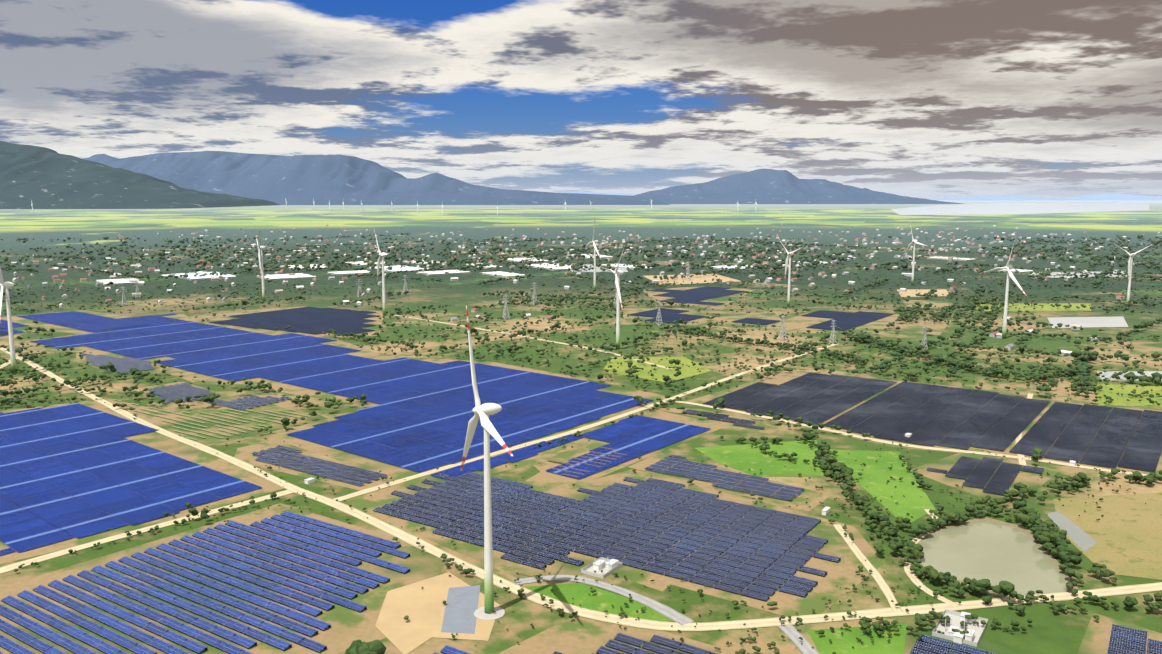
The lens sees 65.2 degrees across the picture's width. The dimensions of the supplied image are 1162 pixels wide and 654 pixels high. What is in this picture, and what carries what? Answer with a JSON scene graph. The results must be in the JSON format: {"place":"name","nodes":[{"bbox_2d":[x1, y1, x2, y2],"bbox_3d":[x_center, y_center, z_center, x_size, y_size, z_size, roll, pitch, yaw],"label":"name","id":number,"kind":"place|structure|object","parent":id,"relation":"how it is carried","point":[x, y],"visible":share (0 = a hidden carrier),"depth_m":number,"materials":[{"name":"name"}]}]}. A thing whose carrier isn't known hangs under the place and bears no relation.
{"place":"outdoors","nodes":[
{"label":"outdoors","id":0,"kind":"place"},
{"bbox_2d":[0,327,13,334],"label":"solar field","id":1,"kind":"structure","parent":0,"point":[3,333],"depth_m":1331.98,"materials":[{"name":"glass"}]},
{"bbox_2d":[0,356,20,368],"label":"road","id":2,"kind":"structure","parent":0,"point":[6,364],"depth_m":1092.62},
{"bbox_2d":[0,333,21,338],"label":"solar field soil","id":3,"kind":"structure","parent":0,"point":[15,335],"depth_m":1302.57,"materials":[{"name":"soil"}]},
{"bbox_2d":[0,319,28,335],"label":"solar field","id":4,"kind":"structure","parent":0,"point":[3,323],"depth_m":1406.32,"materials":[{"name":"glass"}]},
{"bbox_2d":[0,316,38,334],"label":"bare ground","id":5,"kind":"structure","parent":0,"point":[15,319],"depth_m":1413.07,"materials":[{"name":"soil"}]},
{"bbox_2d":[17,311,184,331],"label":"solar field","id":6,"kind":"structure","parent":0,"point":[69,319],"depth_m":1463.01,"materials":[{"name":"blue glass"}]},
{"bbox_2d":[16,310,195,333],"bbox_3d":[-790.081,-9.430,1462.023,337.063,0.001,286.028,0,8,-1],"label":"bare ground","id":7,"kind":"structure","parent":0,"point":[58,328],"depth_m":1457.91,"materials":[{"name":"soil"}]},
{"bbox_2d":[76,353,161,377],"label":"solar field","id":8,"kind":"structure","parent":0,"point":[137,364],"depth_m":1093.73,"materials":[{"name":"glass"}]},
{"bbox_2d":[0,403,261,554],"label":"solar field","id":9,"kind":"structure","parent":0,"point":[27,488],"depth_m":644.79,"materials":[{"name":"blue glass"}]},
{"bbox_2d":[0,141,278,208],"bbox_3d":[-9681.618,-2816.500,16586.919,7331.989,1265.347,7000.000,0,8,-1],"label":"mountain","id":10,"kind":"structure","parent":0,"point":[44,178],"depth_m":15088.73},
{"bbox_2d":[0,400,282,563],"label":"bare ground","id":11,"kind":"structure","parent":0,"point":[161,442],"depth_m":644.96,"materials":[{"name":"brown soil"}]},
{"bbox_2d":[0,490,293,573],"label":"road","id":12,"kind":"structure","parent":0,"point":[7,568],"depth_m":537.85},
{"bbox_2d":[0,347,300,490],"bbox_3d":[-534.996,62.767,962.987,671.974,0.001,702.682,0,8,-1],"label":"road","id":13,"kind":"structure","parent":0,"point":[244,465],"depth_m":758.85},
{"bbox_2d":[134,382,228,408],"bbox_3d":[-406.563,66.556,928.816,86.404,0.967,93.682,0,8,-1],"label":"solar field","id":14,"kind":"structure","parent":0,"point":[169,395],"depth_m":928.54,"materials":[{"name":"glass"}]},
{"bbox_2d":[0,511,409,653],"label":"solar field","id":15,"kind":"structure","parent":0,"point":[7,644],"depth_m":461.05,"materials":[{"name":"blue glass"}]},
{"bbox_2d":[103,397,326,445],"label":"crop field","id":16,"kind":"structure","parent":0,"point":[208,440],"depth_m":816.89,"materials":[{"name":"beige soil"}]},
{"bbox_2d":[114,399,308,439],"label":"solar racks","id":17,"kind":"object","parent":16,"relation":"on","point":[216,422],"visible":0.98,"depth_m":816.70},
{"bbox_2d":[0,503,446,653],"bbox_3d":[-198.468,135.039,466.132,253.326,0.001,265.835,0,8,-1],"label":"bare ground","id":18,"kind":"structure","parent":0,"point":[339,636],"depth_m":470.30,"materials":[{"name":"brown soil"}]},
{"bbox_2d":[207,395,290,409],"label":"solar field","id":19,"kind":"structure","parent":0,"point":[246,403],"depth_m":885.27,"materials":[{"name":"glass"}]},
{"bbox_2d":[191,394,312,408],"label":"bare ground","id":20,"kind":"structure","parent":0,"point":[280,403],"depth_m":883.65,"materials":[{"name":"soil"}]},
{"bbox_2d":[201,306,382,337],"bbox_3d":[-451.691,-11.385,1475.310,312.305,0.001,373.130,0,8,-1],"label":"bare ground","id":21,"kind":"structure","parent":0,"point":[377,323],"depth_m":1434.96,"materials":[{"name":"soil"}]},
{"bbox_2d":[208,307,376,334],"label":"solar field","id":22,"kind":"structure","parent":0,"point":[306,319],"depth_m":1460.33,"materials":[{"name":"blue glass"}]},
{"bbox_2d":[234,442,395,492],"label":"bare ground","id":23,"kind":"structure","parent":0,"point":[244,454],"depth_m":678.35,"materials":[{"name":"beige soil"}]},
{"bbox_2d":[251,445,386,485],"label":"solar field","id":24,"kind":"structure","parent":0,"point":[309,458],"depth_m":675.08,"materials":[{"name":"blue glass"}]},
{"bbox_2d":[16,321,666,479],"bbox_3d":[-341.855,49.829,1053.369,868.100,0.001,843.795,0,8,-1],"label":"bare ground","id":25,"kind":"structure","parent":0,"point":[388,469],"depth_m":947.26,"materials":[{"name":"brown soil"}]},
{"bbox_2d":[30,321,653,471],"bbox_3d":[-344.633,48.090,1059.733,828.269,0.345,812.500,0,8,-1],"label":"solar field","id":26,"kind":"structure","parent":0,"point":[221,344],"depth_m":953.39,"materials":[{"name":"blue glass"}]},
{"bbox_2d":[330,583,396,642],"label":"bare ground","id":27,"kind":"structure","parent":0,"point":[362,626],"depth_m":439.82,"materials":[{"name":"brown soil"}]},
{"bbox_2d":[84,151,670,204],"bbox_3d":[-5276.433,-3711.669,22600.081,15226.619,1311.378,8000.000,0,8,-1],"label":"mountain","id":28,"kind":"structure","parent":0,"point":[338,179],"depth_m":20306.56,"materials":[{"name":"blue stone"}]},
{"bbox_2d":[384,637,484,653],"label":"bare ground","id":29,"kind":"structure","parent":0,"point":[432,645],"depth_m":405.94,"materials":[{"name":"soil"}]},
{"bbox_2d":[433,645,469,653],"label":"solar panels","id":30,"kind":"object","parent":29,"relation":"on","point":[446,649],"depth_m":400.85,"materials":[{"name":"glass"}]},
{"bbox_2d":[393,431,587,491],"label":"bare ground","id":31,"kind":"structure","parent":0,"point":[528,461],"depth_m":678.19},
{"bbox_2d":[431,434,582,479],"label":"solar field","id":32,"kind":"structure","parent":0,"point":[522,453],"depth_m":698.15,"materials":[{"name":"blue glass"}]},
{"bbox_2d":[388,314,672,368],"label":"road","id":33,"kind":"structure","parent":0,"point":[661,366],"depth_m":1257.16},
{"bbox_2d":[0,200,1161,653],"bbox_3d":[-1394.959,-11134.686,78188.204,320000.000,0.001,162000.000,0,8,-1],"label":"ground","id":34,"kind":"structure","parent":0,"point":[1052,632],"depth_m":1670.29,"materials":[{"name":"green plant"}]},
{"bbox_2d":[0,266,16,373],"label":"wind turbine","id":35,"kind":"object","parent":34,"relation":"on","point":[6,285],"visible":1,"depth_m":1022.80,"materials":[{"name":"metal"}]},
{"bbox_2d":[256,233,265,300],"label":"wind turbine","id":36,"kind":"object","parent":34,"relation":"on","point":[261,269],"visible":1,"depth_m":1724.84,"materials":[{"name":"metal"}]},
{"bbox_2d":[304,477,314,483],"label":"inverter cabin","id":37,"kind":"object","parent":34,"relation":"on","point":[309,480],"visible":1,"depth_m":638.39,"materials":[{"name":"metal"}]},
{"bbox_2d":[374,229,386,315],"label":"wind turbine","id":38,"kind":"object","parent":34,"relation":"on","point":[383,254],"visible":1,"depth_m":1523.80,"materials":[{"name":"metal"}]},
{"bbox_2d":[375,572,499,653],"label":"sandy yard","id":39,"kind":"structure","parent":34,"relation":"on","point":[423,608],"depth_m":438.48,"materials":[{"name":"beige sand"}]},
{"bbox_2d":[441,585,479,633],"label":"crane pad","id":40,"kind":"object","parent":39,"relation":"on","point":[461,607],"visible":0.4,"depth_m":443.74,"materials":[{"name":"grey concrete"}]},
{"bbox_2d":[461,305,512,619],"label":"wind turbine","id":41,"kind":"object","parent":34,"relation":"on","point":[483,412],"visible":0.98,"depth_m":430.99,"materials":[{"name":"white metal"}]},
{"bbox_2d":[121,262,927,350],"bbox_3d":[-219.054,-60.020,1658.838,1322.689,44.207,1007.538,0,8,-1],"label":"transmission towers","id":42,"kind":"structure","parent":34,"relation":"on","point":[658,313],"depth_m":1485.31,"materials":[{"name":"metal"}]},
{"bbox_2d":[0,233,1161,653],"bbox_3d":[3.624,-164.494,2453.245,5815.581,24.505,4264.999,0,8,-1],"label":"trees","id":43,"kind":"object","parent":34,"relation":"on","point":[1048,369],"visible":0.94,"depth_m":1559.19,"materials":[{"name":"green plant"}]},
{"bbox_2d":[0,326,1161,653],"bbox_3d":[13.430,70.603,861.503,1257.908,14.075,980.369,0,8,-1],"label":"trees","id":44,"kind":"object","parent":34,"relation":"on","point":[1048,536],"visible":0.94,"depth_m":549.18,"materials":[{"name":"green plant"}]},
{"bbox_2d":[584,220,600,290],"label":"wind turbine","id":45,"kind":"object","parent":34,"relation":"on","point":[594,242],"visible":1,"depth_m":1910.33,"materials":[{"name":"metal"}]},
{"bbox_2d":[570,264,627,271],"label":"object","id":46,"kind":"object","parent":34,"relation":"on","point":[599,270],"visible":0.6,"depth_m":2446.14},
{"bbox_2d":[581,557,622,578],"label":"substation","id":47,"kind":"object","parent":34,"relation":"on","point":[607,566],"visible":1,"depth_m":491.24,"materials":[{"name":"concrete"}]},
{"bbox_2d":[601,245,624,349],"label":"wind turbine","id":48,"kind":"object","parent":34,"relation":"on","point":[617,272],"visible":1,"depth_m":1184.37,"materials":[{"name":"metal"}]},
{"bbox_2d":[644,274,739,284],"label":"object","id":49,"kind":"object","parent":34,"relation":"on","point":[701,278],"visible":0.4,"depth_m":2184.46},
{"bbox_2d":[776,235,799,306],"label":"wind turbine","id":50,"kind":"object","parent":34,"relation":"on","point":[789,254],"visible":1,"depth_m":1640.63,"materials":[{"name":"metal"}]},
{"bbox_2d":[822,507,830,515],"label":"inverter cabin","id":51,"kind":"object","parent":34,"relation":"on","point":[825,511],"visible":1,"depth_m":576.54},
{"bbox_2d":[903,225,926,284],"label":"wind turbine","id":52,"kind":"object","parent":34,"relation":"on","point":[915,241],"visible":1,"depth_m":2047.31,"materials":[{"name":"metal"}]},
{"bbox_2d":[897,289,947,296],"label":"sandy field","id":53,"kind":"structure","parent":34,"relation":"on","point":[913,292],"depth_m":1892.10,"materials":[{"name":"sand"}]},
{"bbox_2d":[932,609,987,646],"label":"substation","id":54,"kind":"object","parent":34,"relation":"on","point":[973,636],"visible":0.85,"depth_m":422.69,"materials":[{"name":"white concrete"}]},
{"bbox_2d":[979,234,1026,338],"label":"wind turbine","id":55,"kind":"object","parent":34,"relation":"on","point":[1008,267],"visible":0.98,"depth_m":1274.09,"materials":[{"name":"metal"}]},
{"bbox_2d":[1048,316,1127,327],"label":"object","id":56,"kind":"object","parent":34,"relation":"on","point":[1119,321],"visible":1,"depth_m":1457.07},
{"bbox_2d":[1112,242,1152,302],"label":"wind turbine","id":57,"kind":"object","parent":34,"relation":"on","point":[1130,260],"visible":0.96,"depth_m":1650.58,"materials":[{"name":"metal"}]},
{"bbox_2d":[0,224,1161,356],"bbox_3d":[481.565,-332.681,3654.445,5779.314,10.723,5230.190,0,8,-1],"label":"town buildings","id":58,"kind":"structure","parent":0,"point":[279,275],"depth_m":2570.23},
{"bbox_2d":[0,0,1161,195],"label":"sky","id":59,"kind":"structure","parent":0,"point":[897,97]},
{"bbox_2d":[334,344,837,500],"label":"road","id":60,"kind":"structure","parent":0,"point":[365,491],"depth_m":755.70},
{"bbox_2d":[558,192,636,195],"bbox_3d":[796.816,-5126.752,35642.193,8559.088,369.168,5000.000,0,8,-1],"label":"mountain","id":61,"kind":"structure","parent":0,"point":[600,193],"depth_m":34878.16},
{"bbox_2d":[525,583,672,620],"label":"meadow","id":62,"kind":"structure","parent":0,"point":[601,600],"depth_m":454.76,"materials":[{"name":"green plant"}]},
{"bbox_2d":[513,575,693,624],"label":"road","id":63,"kind":"structure","parent":0,"point":[670,613],"depth_m":463.79,"materials":[{"name":"concrete"}]},
{"bbox_2d":[373,472,840,601],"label":"solar field","id":64,"kind":"structure","parent":0,"point":[769,581],"depth_m":547.86,"materials":[{"name":"blue glass"}]},
{"bbox_2d":[344,469,883,616],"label":"bare ground","id":65,"kind":"structure","parent":0,"point":[842,574],"depth_m":505.12,"materials":[{"name":"brown soil"}]},
{"bbox_2d":[498,615,734,653],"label":"bare ground","id":66,"kind":"structure","parent":0,"point":[576,634],"depth_m":415.09,"materials":[{"name":"beige soil"}]},
{"bbox_2d":[522,410,728,493],"bbox_3d":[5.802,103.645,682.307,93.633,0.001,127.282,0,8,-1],"label":"bare ground","id":67,"kind":"structure","parent":0,"point":[542,465],"depth_m":685.87,"materials":[{"name":"soil"}]},
{"bbox_2d":[547,447,626,476],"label":"solar racks","id":68,"kind":"object","parent":67,"relation":"on","point":[586,463],"visible":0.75,"depth_m":687.76,"materials":[{"name":"glass"}]},
{"bbox_2d":[545,415,709,478],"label":"solar field","id":69,"kind":"structure","parent":0,"point":[638,426],"depth_m":752.71,"materials":[{"name":"blue glass"}]},
{"bbox_2d":[553,633,717,653],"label":"solar field","id":70,"kind":"structure","parent":0,"point":[647,645],"depth_m":404.59,"materials":[{"name":"blue glass"}]},
{"bbox_2d":[603,357,710,381],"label":"meadow","id":71,"kind":"structure","parent":0,"point":[685,370],"depth_m":1061.52,"materials":[{"name":"green plant"}]},
{"bbox_2d":[620,308,710,325],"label":"bare ground","id":72,"kind":"structure","parent":0,"point":[625,311],"depth_m":1530.45,"materials":[{"name":"soil"}]},
{"bbox_2d":[629,308,704,322],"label":"solar field","id":73,"kind":"structure","parent":0,"point":[669,315],"depth_m":1521.11,"materials":[{"name":"glass"}]},
{"bbox_2d":[648,286,745,304],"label":"solar field","id":74,"kind":"structure","parent":0,"point":[695,296],"depth_m":1844.23,"materials":[{"name":"glass"}]},
{"bbox_2d":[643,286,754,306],"bbox_3d":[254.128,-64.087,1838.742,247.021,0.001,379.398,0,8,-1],"label":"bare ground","id":75,"kind":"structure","parent":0,"point":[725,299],"depth_m":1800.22,"materials":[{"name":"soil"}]},
{"bbox_2d":[657,408,781,433],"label":"bare ground","id":76,"kind":"structure","parent":0,"point":[769,429],"depth_m":809.52,"materials":[{"name":"soil"}]},
{"bbox_2d":[682,409,764,428],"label":"solar field","id":77,"kind":"structure","parent":0,"point":[736,421],"depth_m":817.45,"materials":[{"name":"glass"}]},
{"bbox_2d":[645,455,804,500],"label":"solar field","id":78,"kind":"structure","parent":0,"point":[678,460],"depth_m":646.76,"materials":[{"name":"blue glass"}]},
{"bbox_2d":[291,488,1161,630],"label":"road","id":79,"kind":"structure","parent":0,"point":[412,540],"depth_m":449.08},
{"bbox_2d":[628,453,830,510],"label":"bare ground","id":80,"kind":"structure","parent":0,"point":[813,500],"depth_m":625.32,"materials":[{"name":"brown soil"}]},
{"bbox_2d":[703,313,781,327],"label":"bare ground","id":81,"kind":"structure","parent":0,"point":[730,319],"depth_m":1493.14,"materials":[{"name":"soil"}]},
{"bbox_2d":[732,318,779,324],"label":"solar field","id":82,"kind":"structure","parent":0,"point":[756,321],"depth_m":1449.52,"materials":[{"name":"glass"}]},
{"bbox_2d":[695,440,823,476],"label":"meadow","id":83,"kind":"structure","parent":0,"point":[746,457],"depth_m":698.45,"materials":[{"name":"green plant"}]},
{"bbox_2d":[634,169,961,203],"bbox_3d":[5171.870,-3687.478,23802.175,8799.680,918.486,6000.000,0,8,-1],"label":"mountain","id":84,"kind":"structure","parent":0,"point":[765,186],"depth_m":22037.77,"materials":[{"name":"blue stone"}]},
{"bbox_2d":[777,625,819,653],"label":"road","id":85,"kind":"structure","parent":0,"point":[792,634],"depth_m":412.73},
{"bbox_2d":[760,310,906,332],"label":"bare ground","id":86,"kind":"structure","parent":0,"point":[799,323],"depth_m":1434.84,"materials":[{"name":"beige soil"}]},
{"bbox_2d":[801,310,892,330],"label":"solar field","id":87,"kind":"structure","parent":0,"point":[844,321],"depth_m":1485.87,"materials":[{"name":"glass"}]},
{"bbox_2d":[807,623,907,653],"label":"meadow","id":88,"kind":"structure","parent":0,"point":[844,642],"depth_m":411.95,"materials":[{"name":"green plant"}]},
{"bbox_2d":[832,524,902,611],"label":"road","id":89,"kind":"structure","parent":0,"point":[876,576],"depth_m":491.05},
{"bbox_2d":[829,449,934,522],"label":"meadow","id":90,"kind":"structure","parent":0,"point":[874,477],"depth_m":644.56,"materials":[{"name":"green plant"}]},
{"bbox_2d":[667,400,1161,476],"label":"road","id":91,"kind":"structure","parent":0,"point":[942,449],"depth_m":731.57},
{"bbox_2d":[885,324,946,334],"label":"bare ground","id":92,"kind":"structure","parent":0,"point":[938,329],"depth_m":1380.93,"materials":[{"name":"soil"}]},
{"bbox_2d":[685,370,1161,475],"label":"bare ground","id":93,"kind":"structure","parent":0,"point":[780,378],"depth_m":842.95,"materials":[{"name":"brown soil"}]},
{"bbox_2d":[1069,460,1075,465],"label":"inverter cabin","id":94,"kind":"object","parent":93,"relation":"on","point":[1072,462],"visible":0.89,"depth_m":678.99,"materials":[{"name":"metal"}]},
{"bbox_2d":[903,300,952,308],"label":"bare ground","id":95,"kind":"structure","parent":0,"point":[937,303],"depth_m":1708.06,"materials":[{"name":"soil"}]},
{"bbox_2d":[903,509,959,606],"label":"road","id":96,"kind":"structure","parent":0,"point":[913,577],"depth_m":480.75,"materials":[{"name":"soil"}]},
{"bbox_2d":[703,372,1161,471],"bbox_3d":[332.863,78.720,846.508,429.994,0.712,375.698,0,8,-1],"label":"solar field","id":97,"kind":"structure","parent":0,"point":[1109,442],"depth_m":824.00,"materials":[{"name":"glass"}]},
{"bbox_2d":[910,634,997,653],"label":"solar field","id":98,"kind":"structure","parent":0,"point":[925,644],"depth_m":403.69,"materials":[{"name":"glass"}]},
{"bbox_2d":[891,617,1020,653],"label":"bare ground","id":99,"kind":"structure","parent":0,"point":[912,638],"depth_m":411.37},
{"bbox_2d":[927,456,1043,494],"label":"solar field","id":100,"kind":"structure","parent":0,"point":[984,470],"depth_m":660.49,"materials":[{"name":"blue glass"}]},
{"bbox_2d":[911,452,1059,509],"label":"bare ground","id":101,"kind":"structure","parent":0,"point":[1034,480],"depth_m":654.04,"materials":[{"name":"brown soil"}]},
{"bbox_2d":[918,521,1071,596],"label":"pond water","id":102,"kind":"structure","parent":0,"point":[1019,559],"depth_m":507.50,"materials":[{"name":"beige liquid"}]},
{"bbox_2d":[911,517,1078,600],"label":"pond bank","id":103,"kind":"structure","parent":0,"point":[1039,544],"depth_m":545.14,"materials":[{"name":"soil"}]},
{"bbox_2d":[891,203,1148,214],"bbox_3d":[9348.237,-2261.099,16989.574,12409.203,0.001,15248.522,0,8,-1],"label":"lagoon water","id":104,"kind":"structure","parent":0,"point":[1003,208],"depth_m":13991.58,"materials":[{"name":"grey liquid"}]},
{"bbox_2d":[1015,393,1032,465],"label":"road","id":105,"kind":"structure","parent":0,"point":[1017,439],"depth_m":708.91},
{"bbox_2d":[975,303,1090,310],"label":"crop field","id":106,"kind":"structure","parent":0,"point":[1047,307],"depth_m":1638.99,"materials":[{"name":"plant"}]},
{"bbox_2d":[907,196,1161,198],"bbox_3d":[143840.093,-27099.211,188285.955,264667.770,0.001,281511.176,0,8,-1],"label":"sandbar","id":107,"kind":"structure","parent":0,"point":[926,197],"depth_m":162273.50,"materials":[{"name":"sand"}]},
{"bbox_2d":[929,194,1161,200],"bbox_3d":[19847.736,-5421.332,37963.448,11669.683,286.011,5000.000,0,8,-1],"label":"sea","id":108,"kind":"structure","parent":0,"point":[1112,197],"depth_m":36503.62,"materials":[{"name":"liquid"}]},
{"bbox_2d":[1045,511,1096,551],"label":"pad","id":109,"kind":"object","parent":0,"point":[1081,538],"depth_m":546.75,"materials":[{"name":"concrete"}]},
{"bbox_2d":[1031,271,1127,277],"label":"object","id":110,"kind":"object","parent":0,"point":[1065,276],"visible":0.4,"depth_m":2322.49,"materials":[{"name":"white"}]},
{"bbox_2d":[1053,492,1161,579],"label":"dry field","id":111,"kind":"structure","parent":0,"point":[1125,532],"depth_m":551.68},
{"bbox_2d":[1077,613,1161,653],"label":"dirt ground","id":112,"kind":"structure","parent":0,"point":[1096,638],"depth_m":418.86,"materials":[{"name":"beige soil"}]},
{"bbox_2d":[1094,384,1161,406],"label":"crop field","id":113,"kind":"structure","parent":0,"point":[1119,400],"depth_m":922.92,"materials":[{"name":"plant"}]},
{"bbox_2d":[1097,371,1161,380],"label":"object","id":114,"kind":"object","parent":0,"point":[1107,374],"visible":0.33,"depth_m":1025.97,"materials":[{"name":"white"}]},
{"bbox_2d":[1107,624,1161,653],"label":"solar field","id":115,"kind":"structure","parent":0,"point":[1125,640],"depth_m":408.60,"materials":[{"name":"blue glass"}]},
{"bbox_2d":[1129,342,1161,359],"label":"field","id":116,"kind":"structure","parent":0,"point":[1146,348],"depth_m":1192.76,"materials":[{"name":"soil"}]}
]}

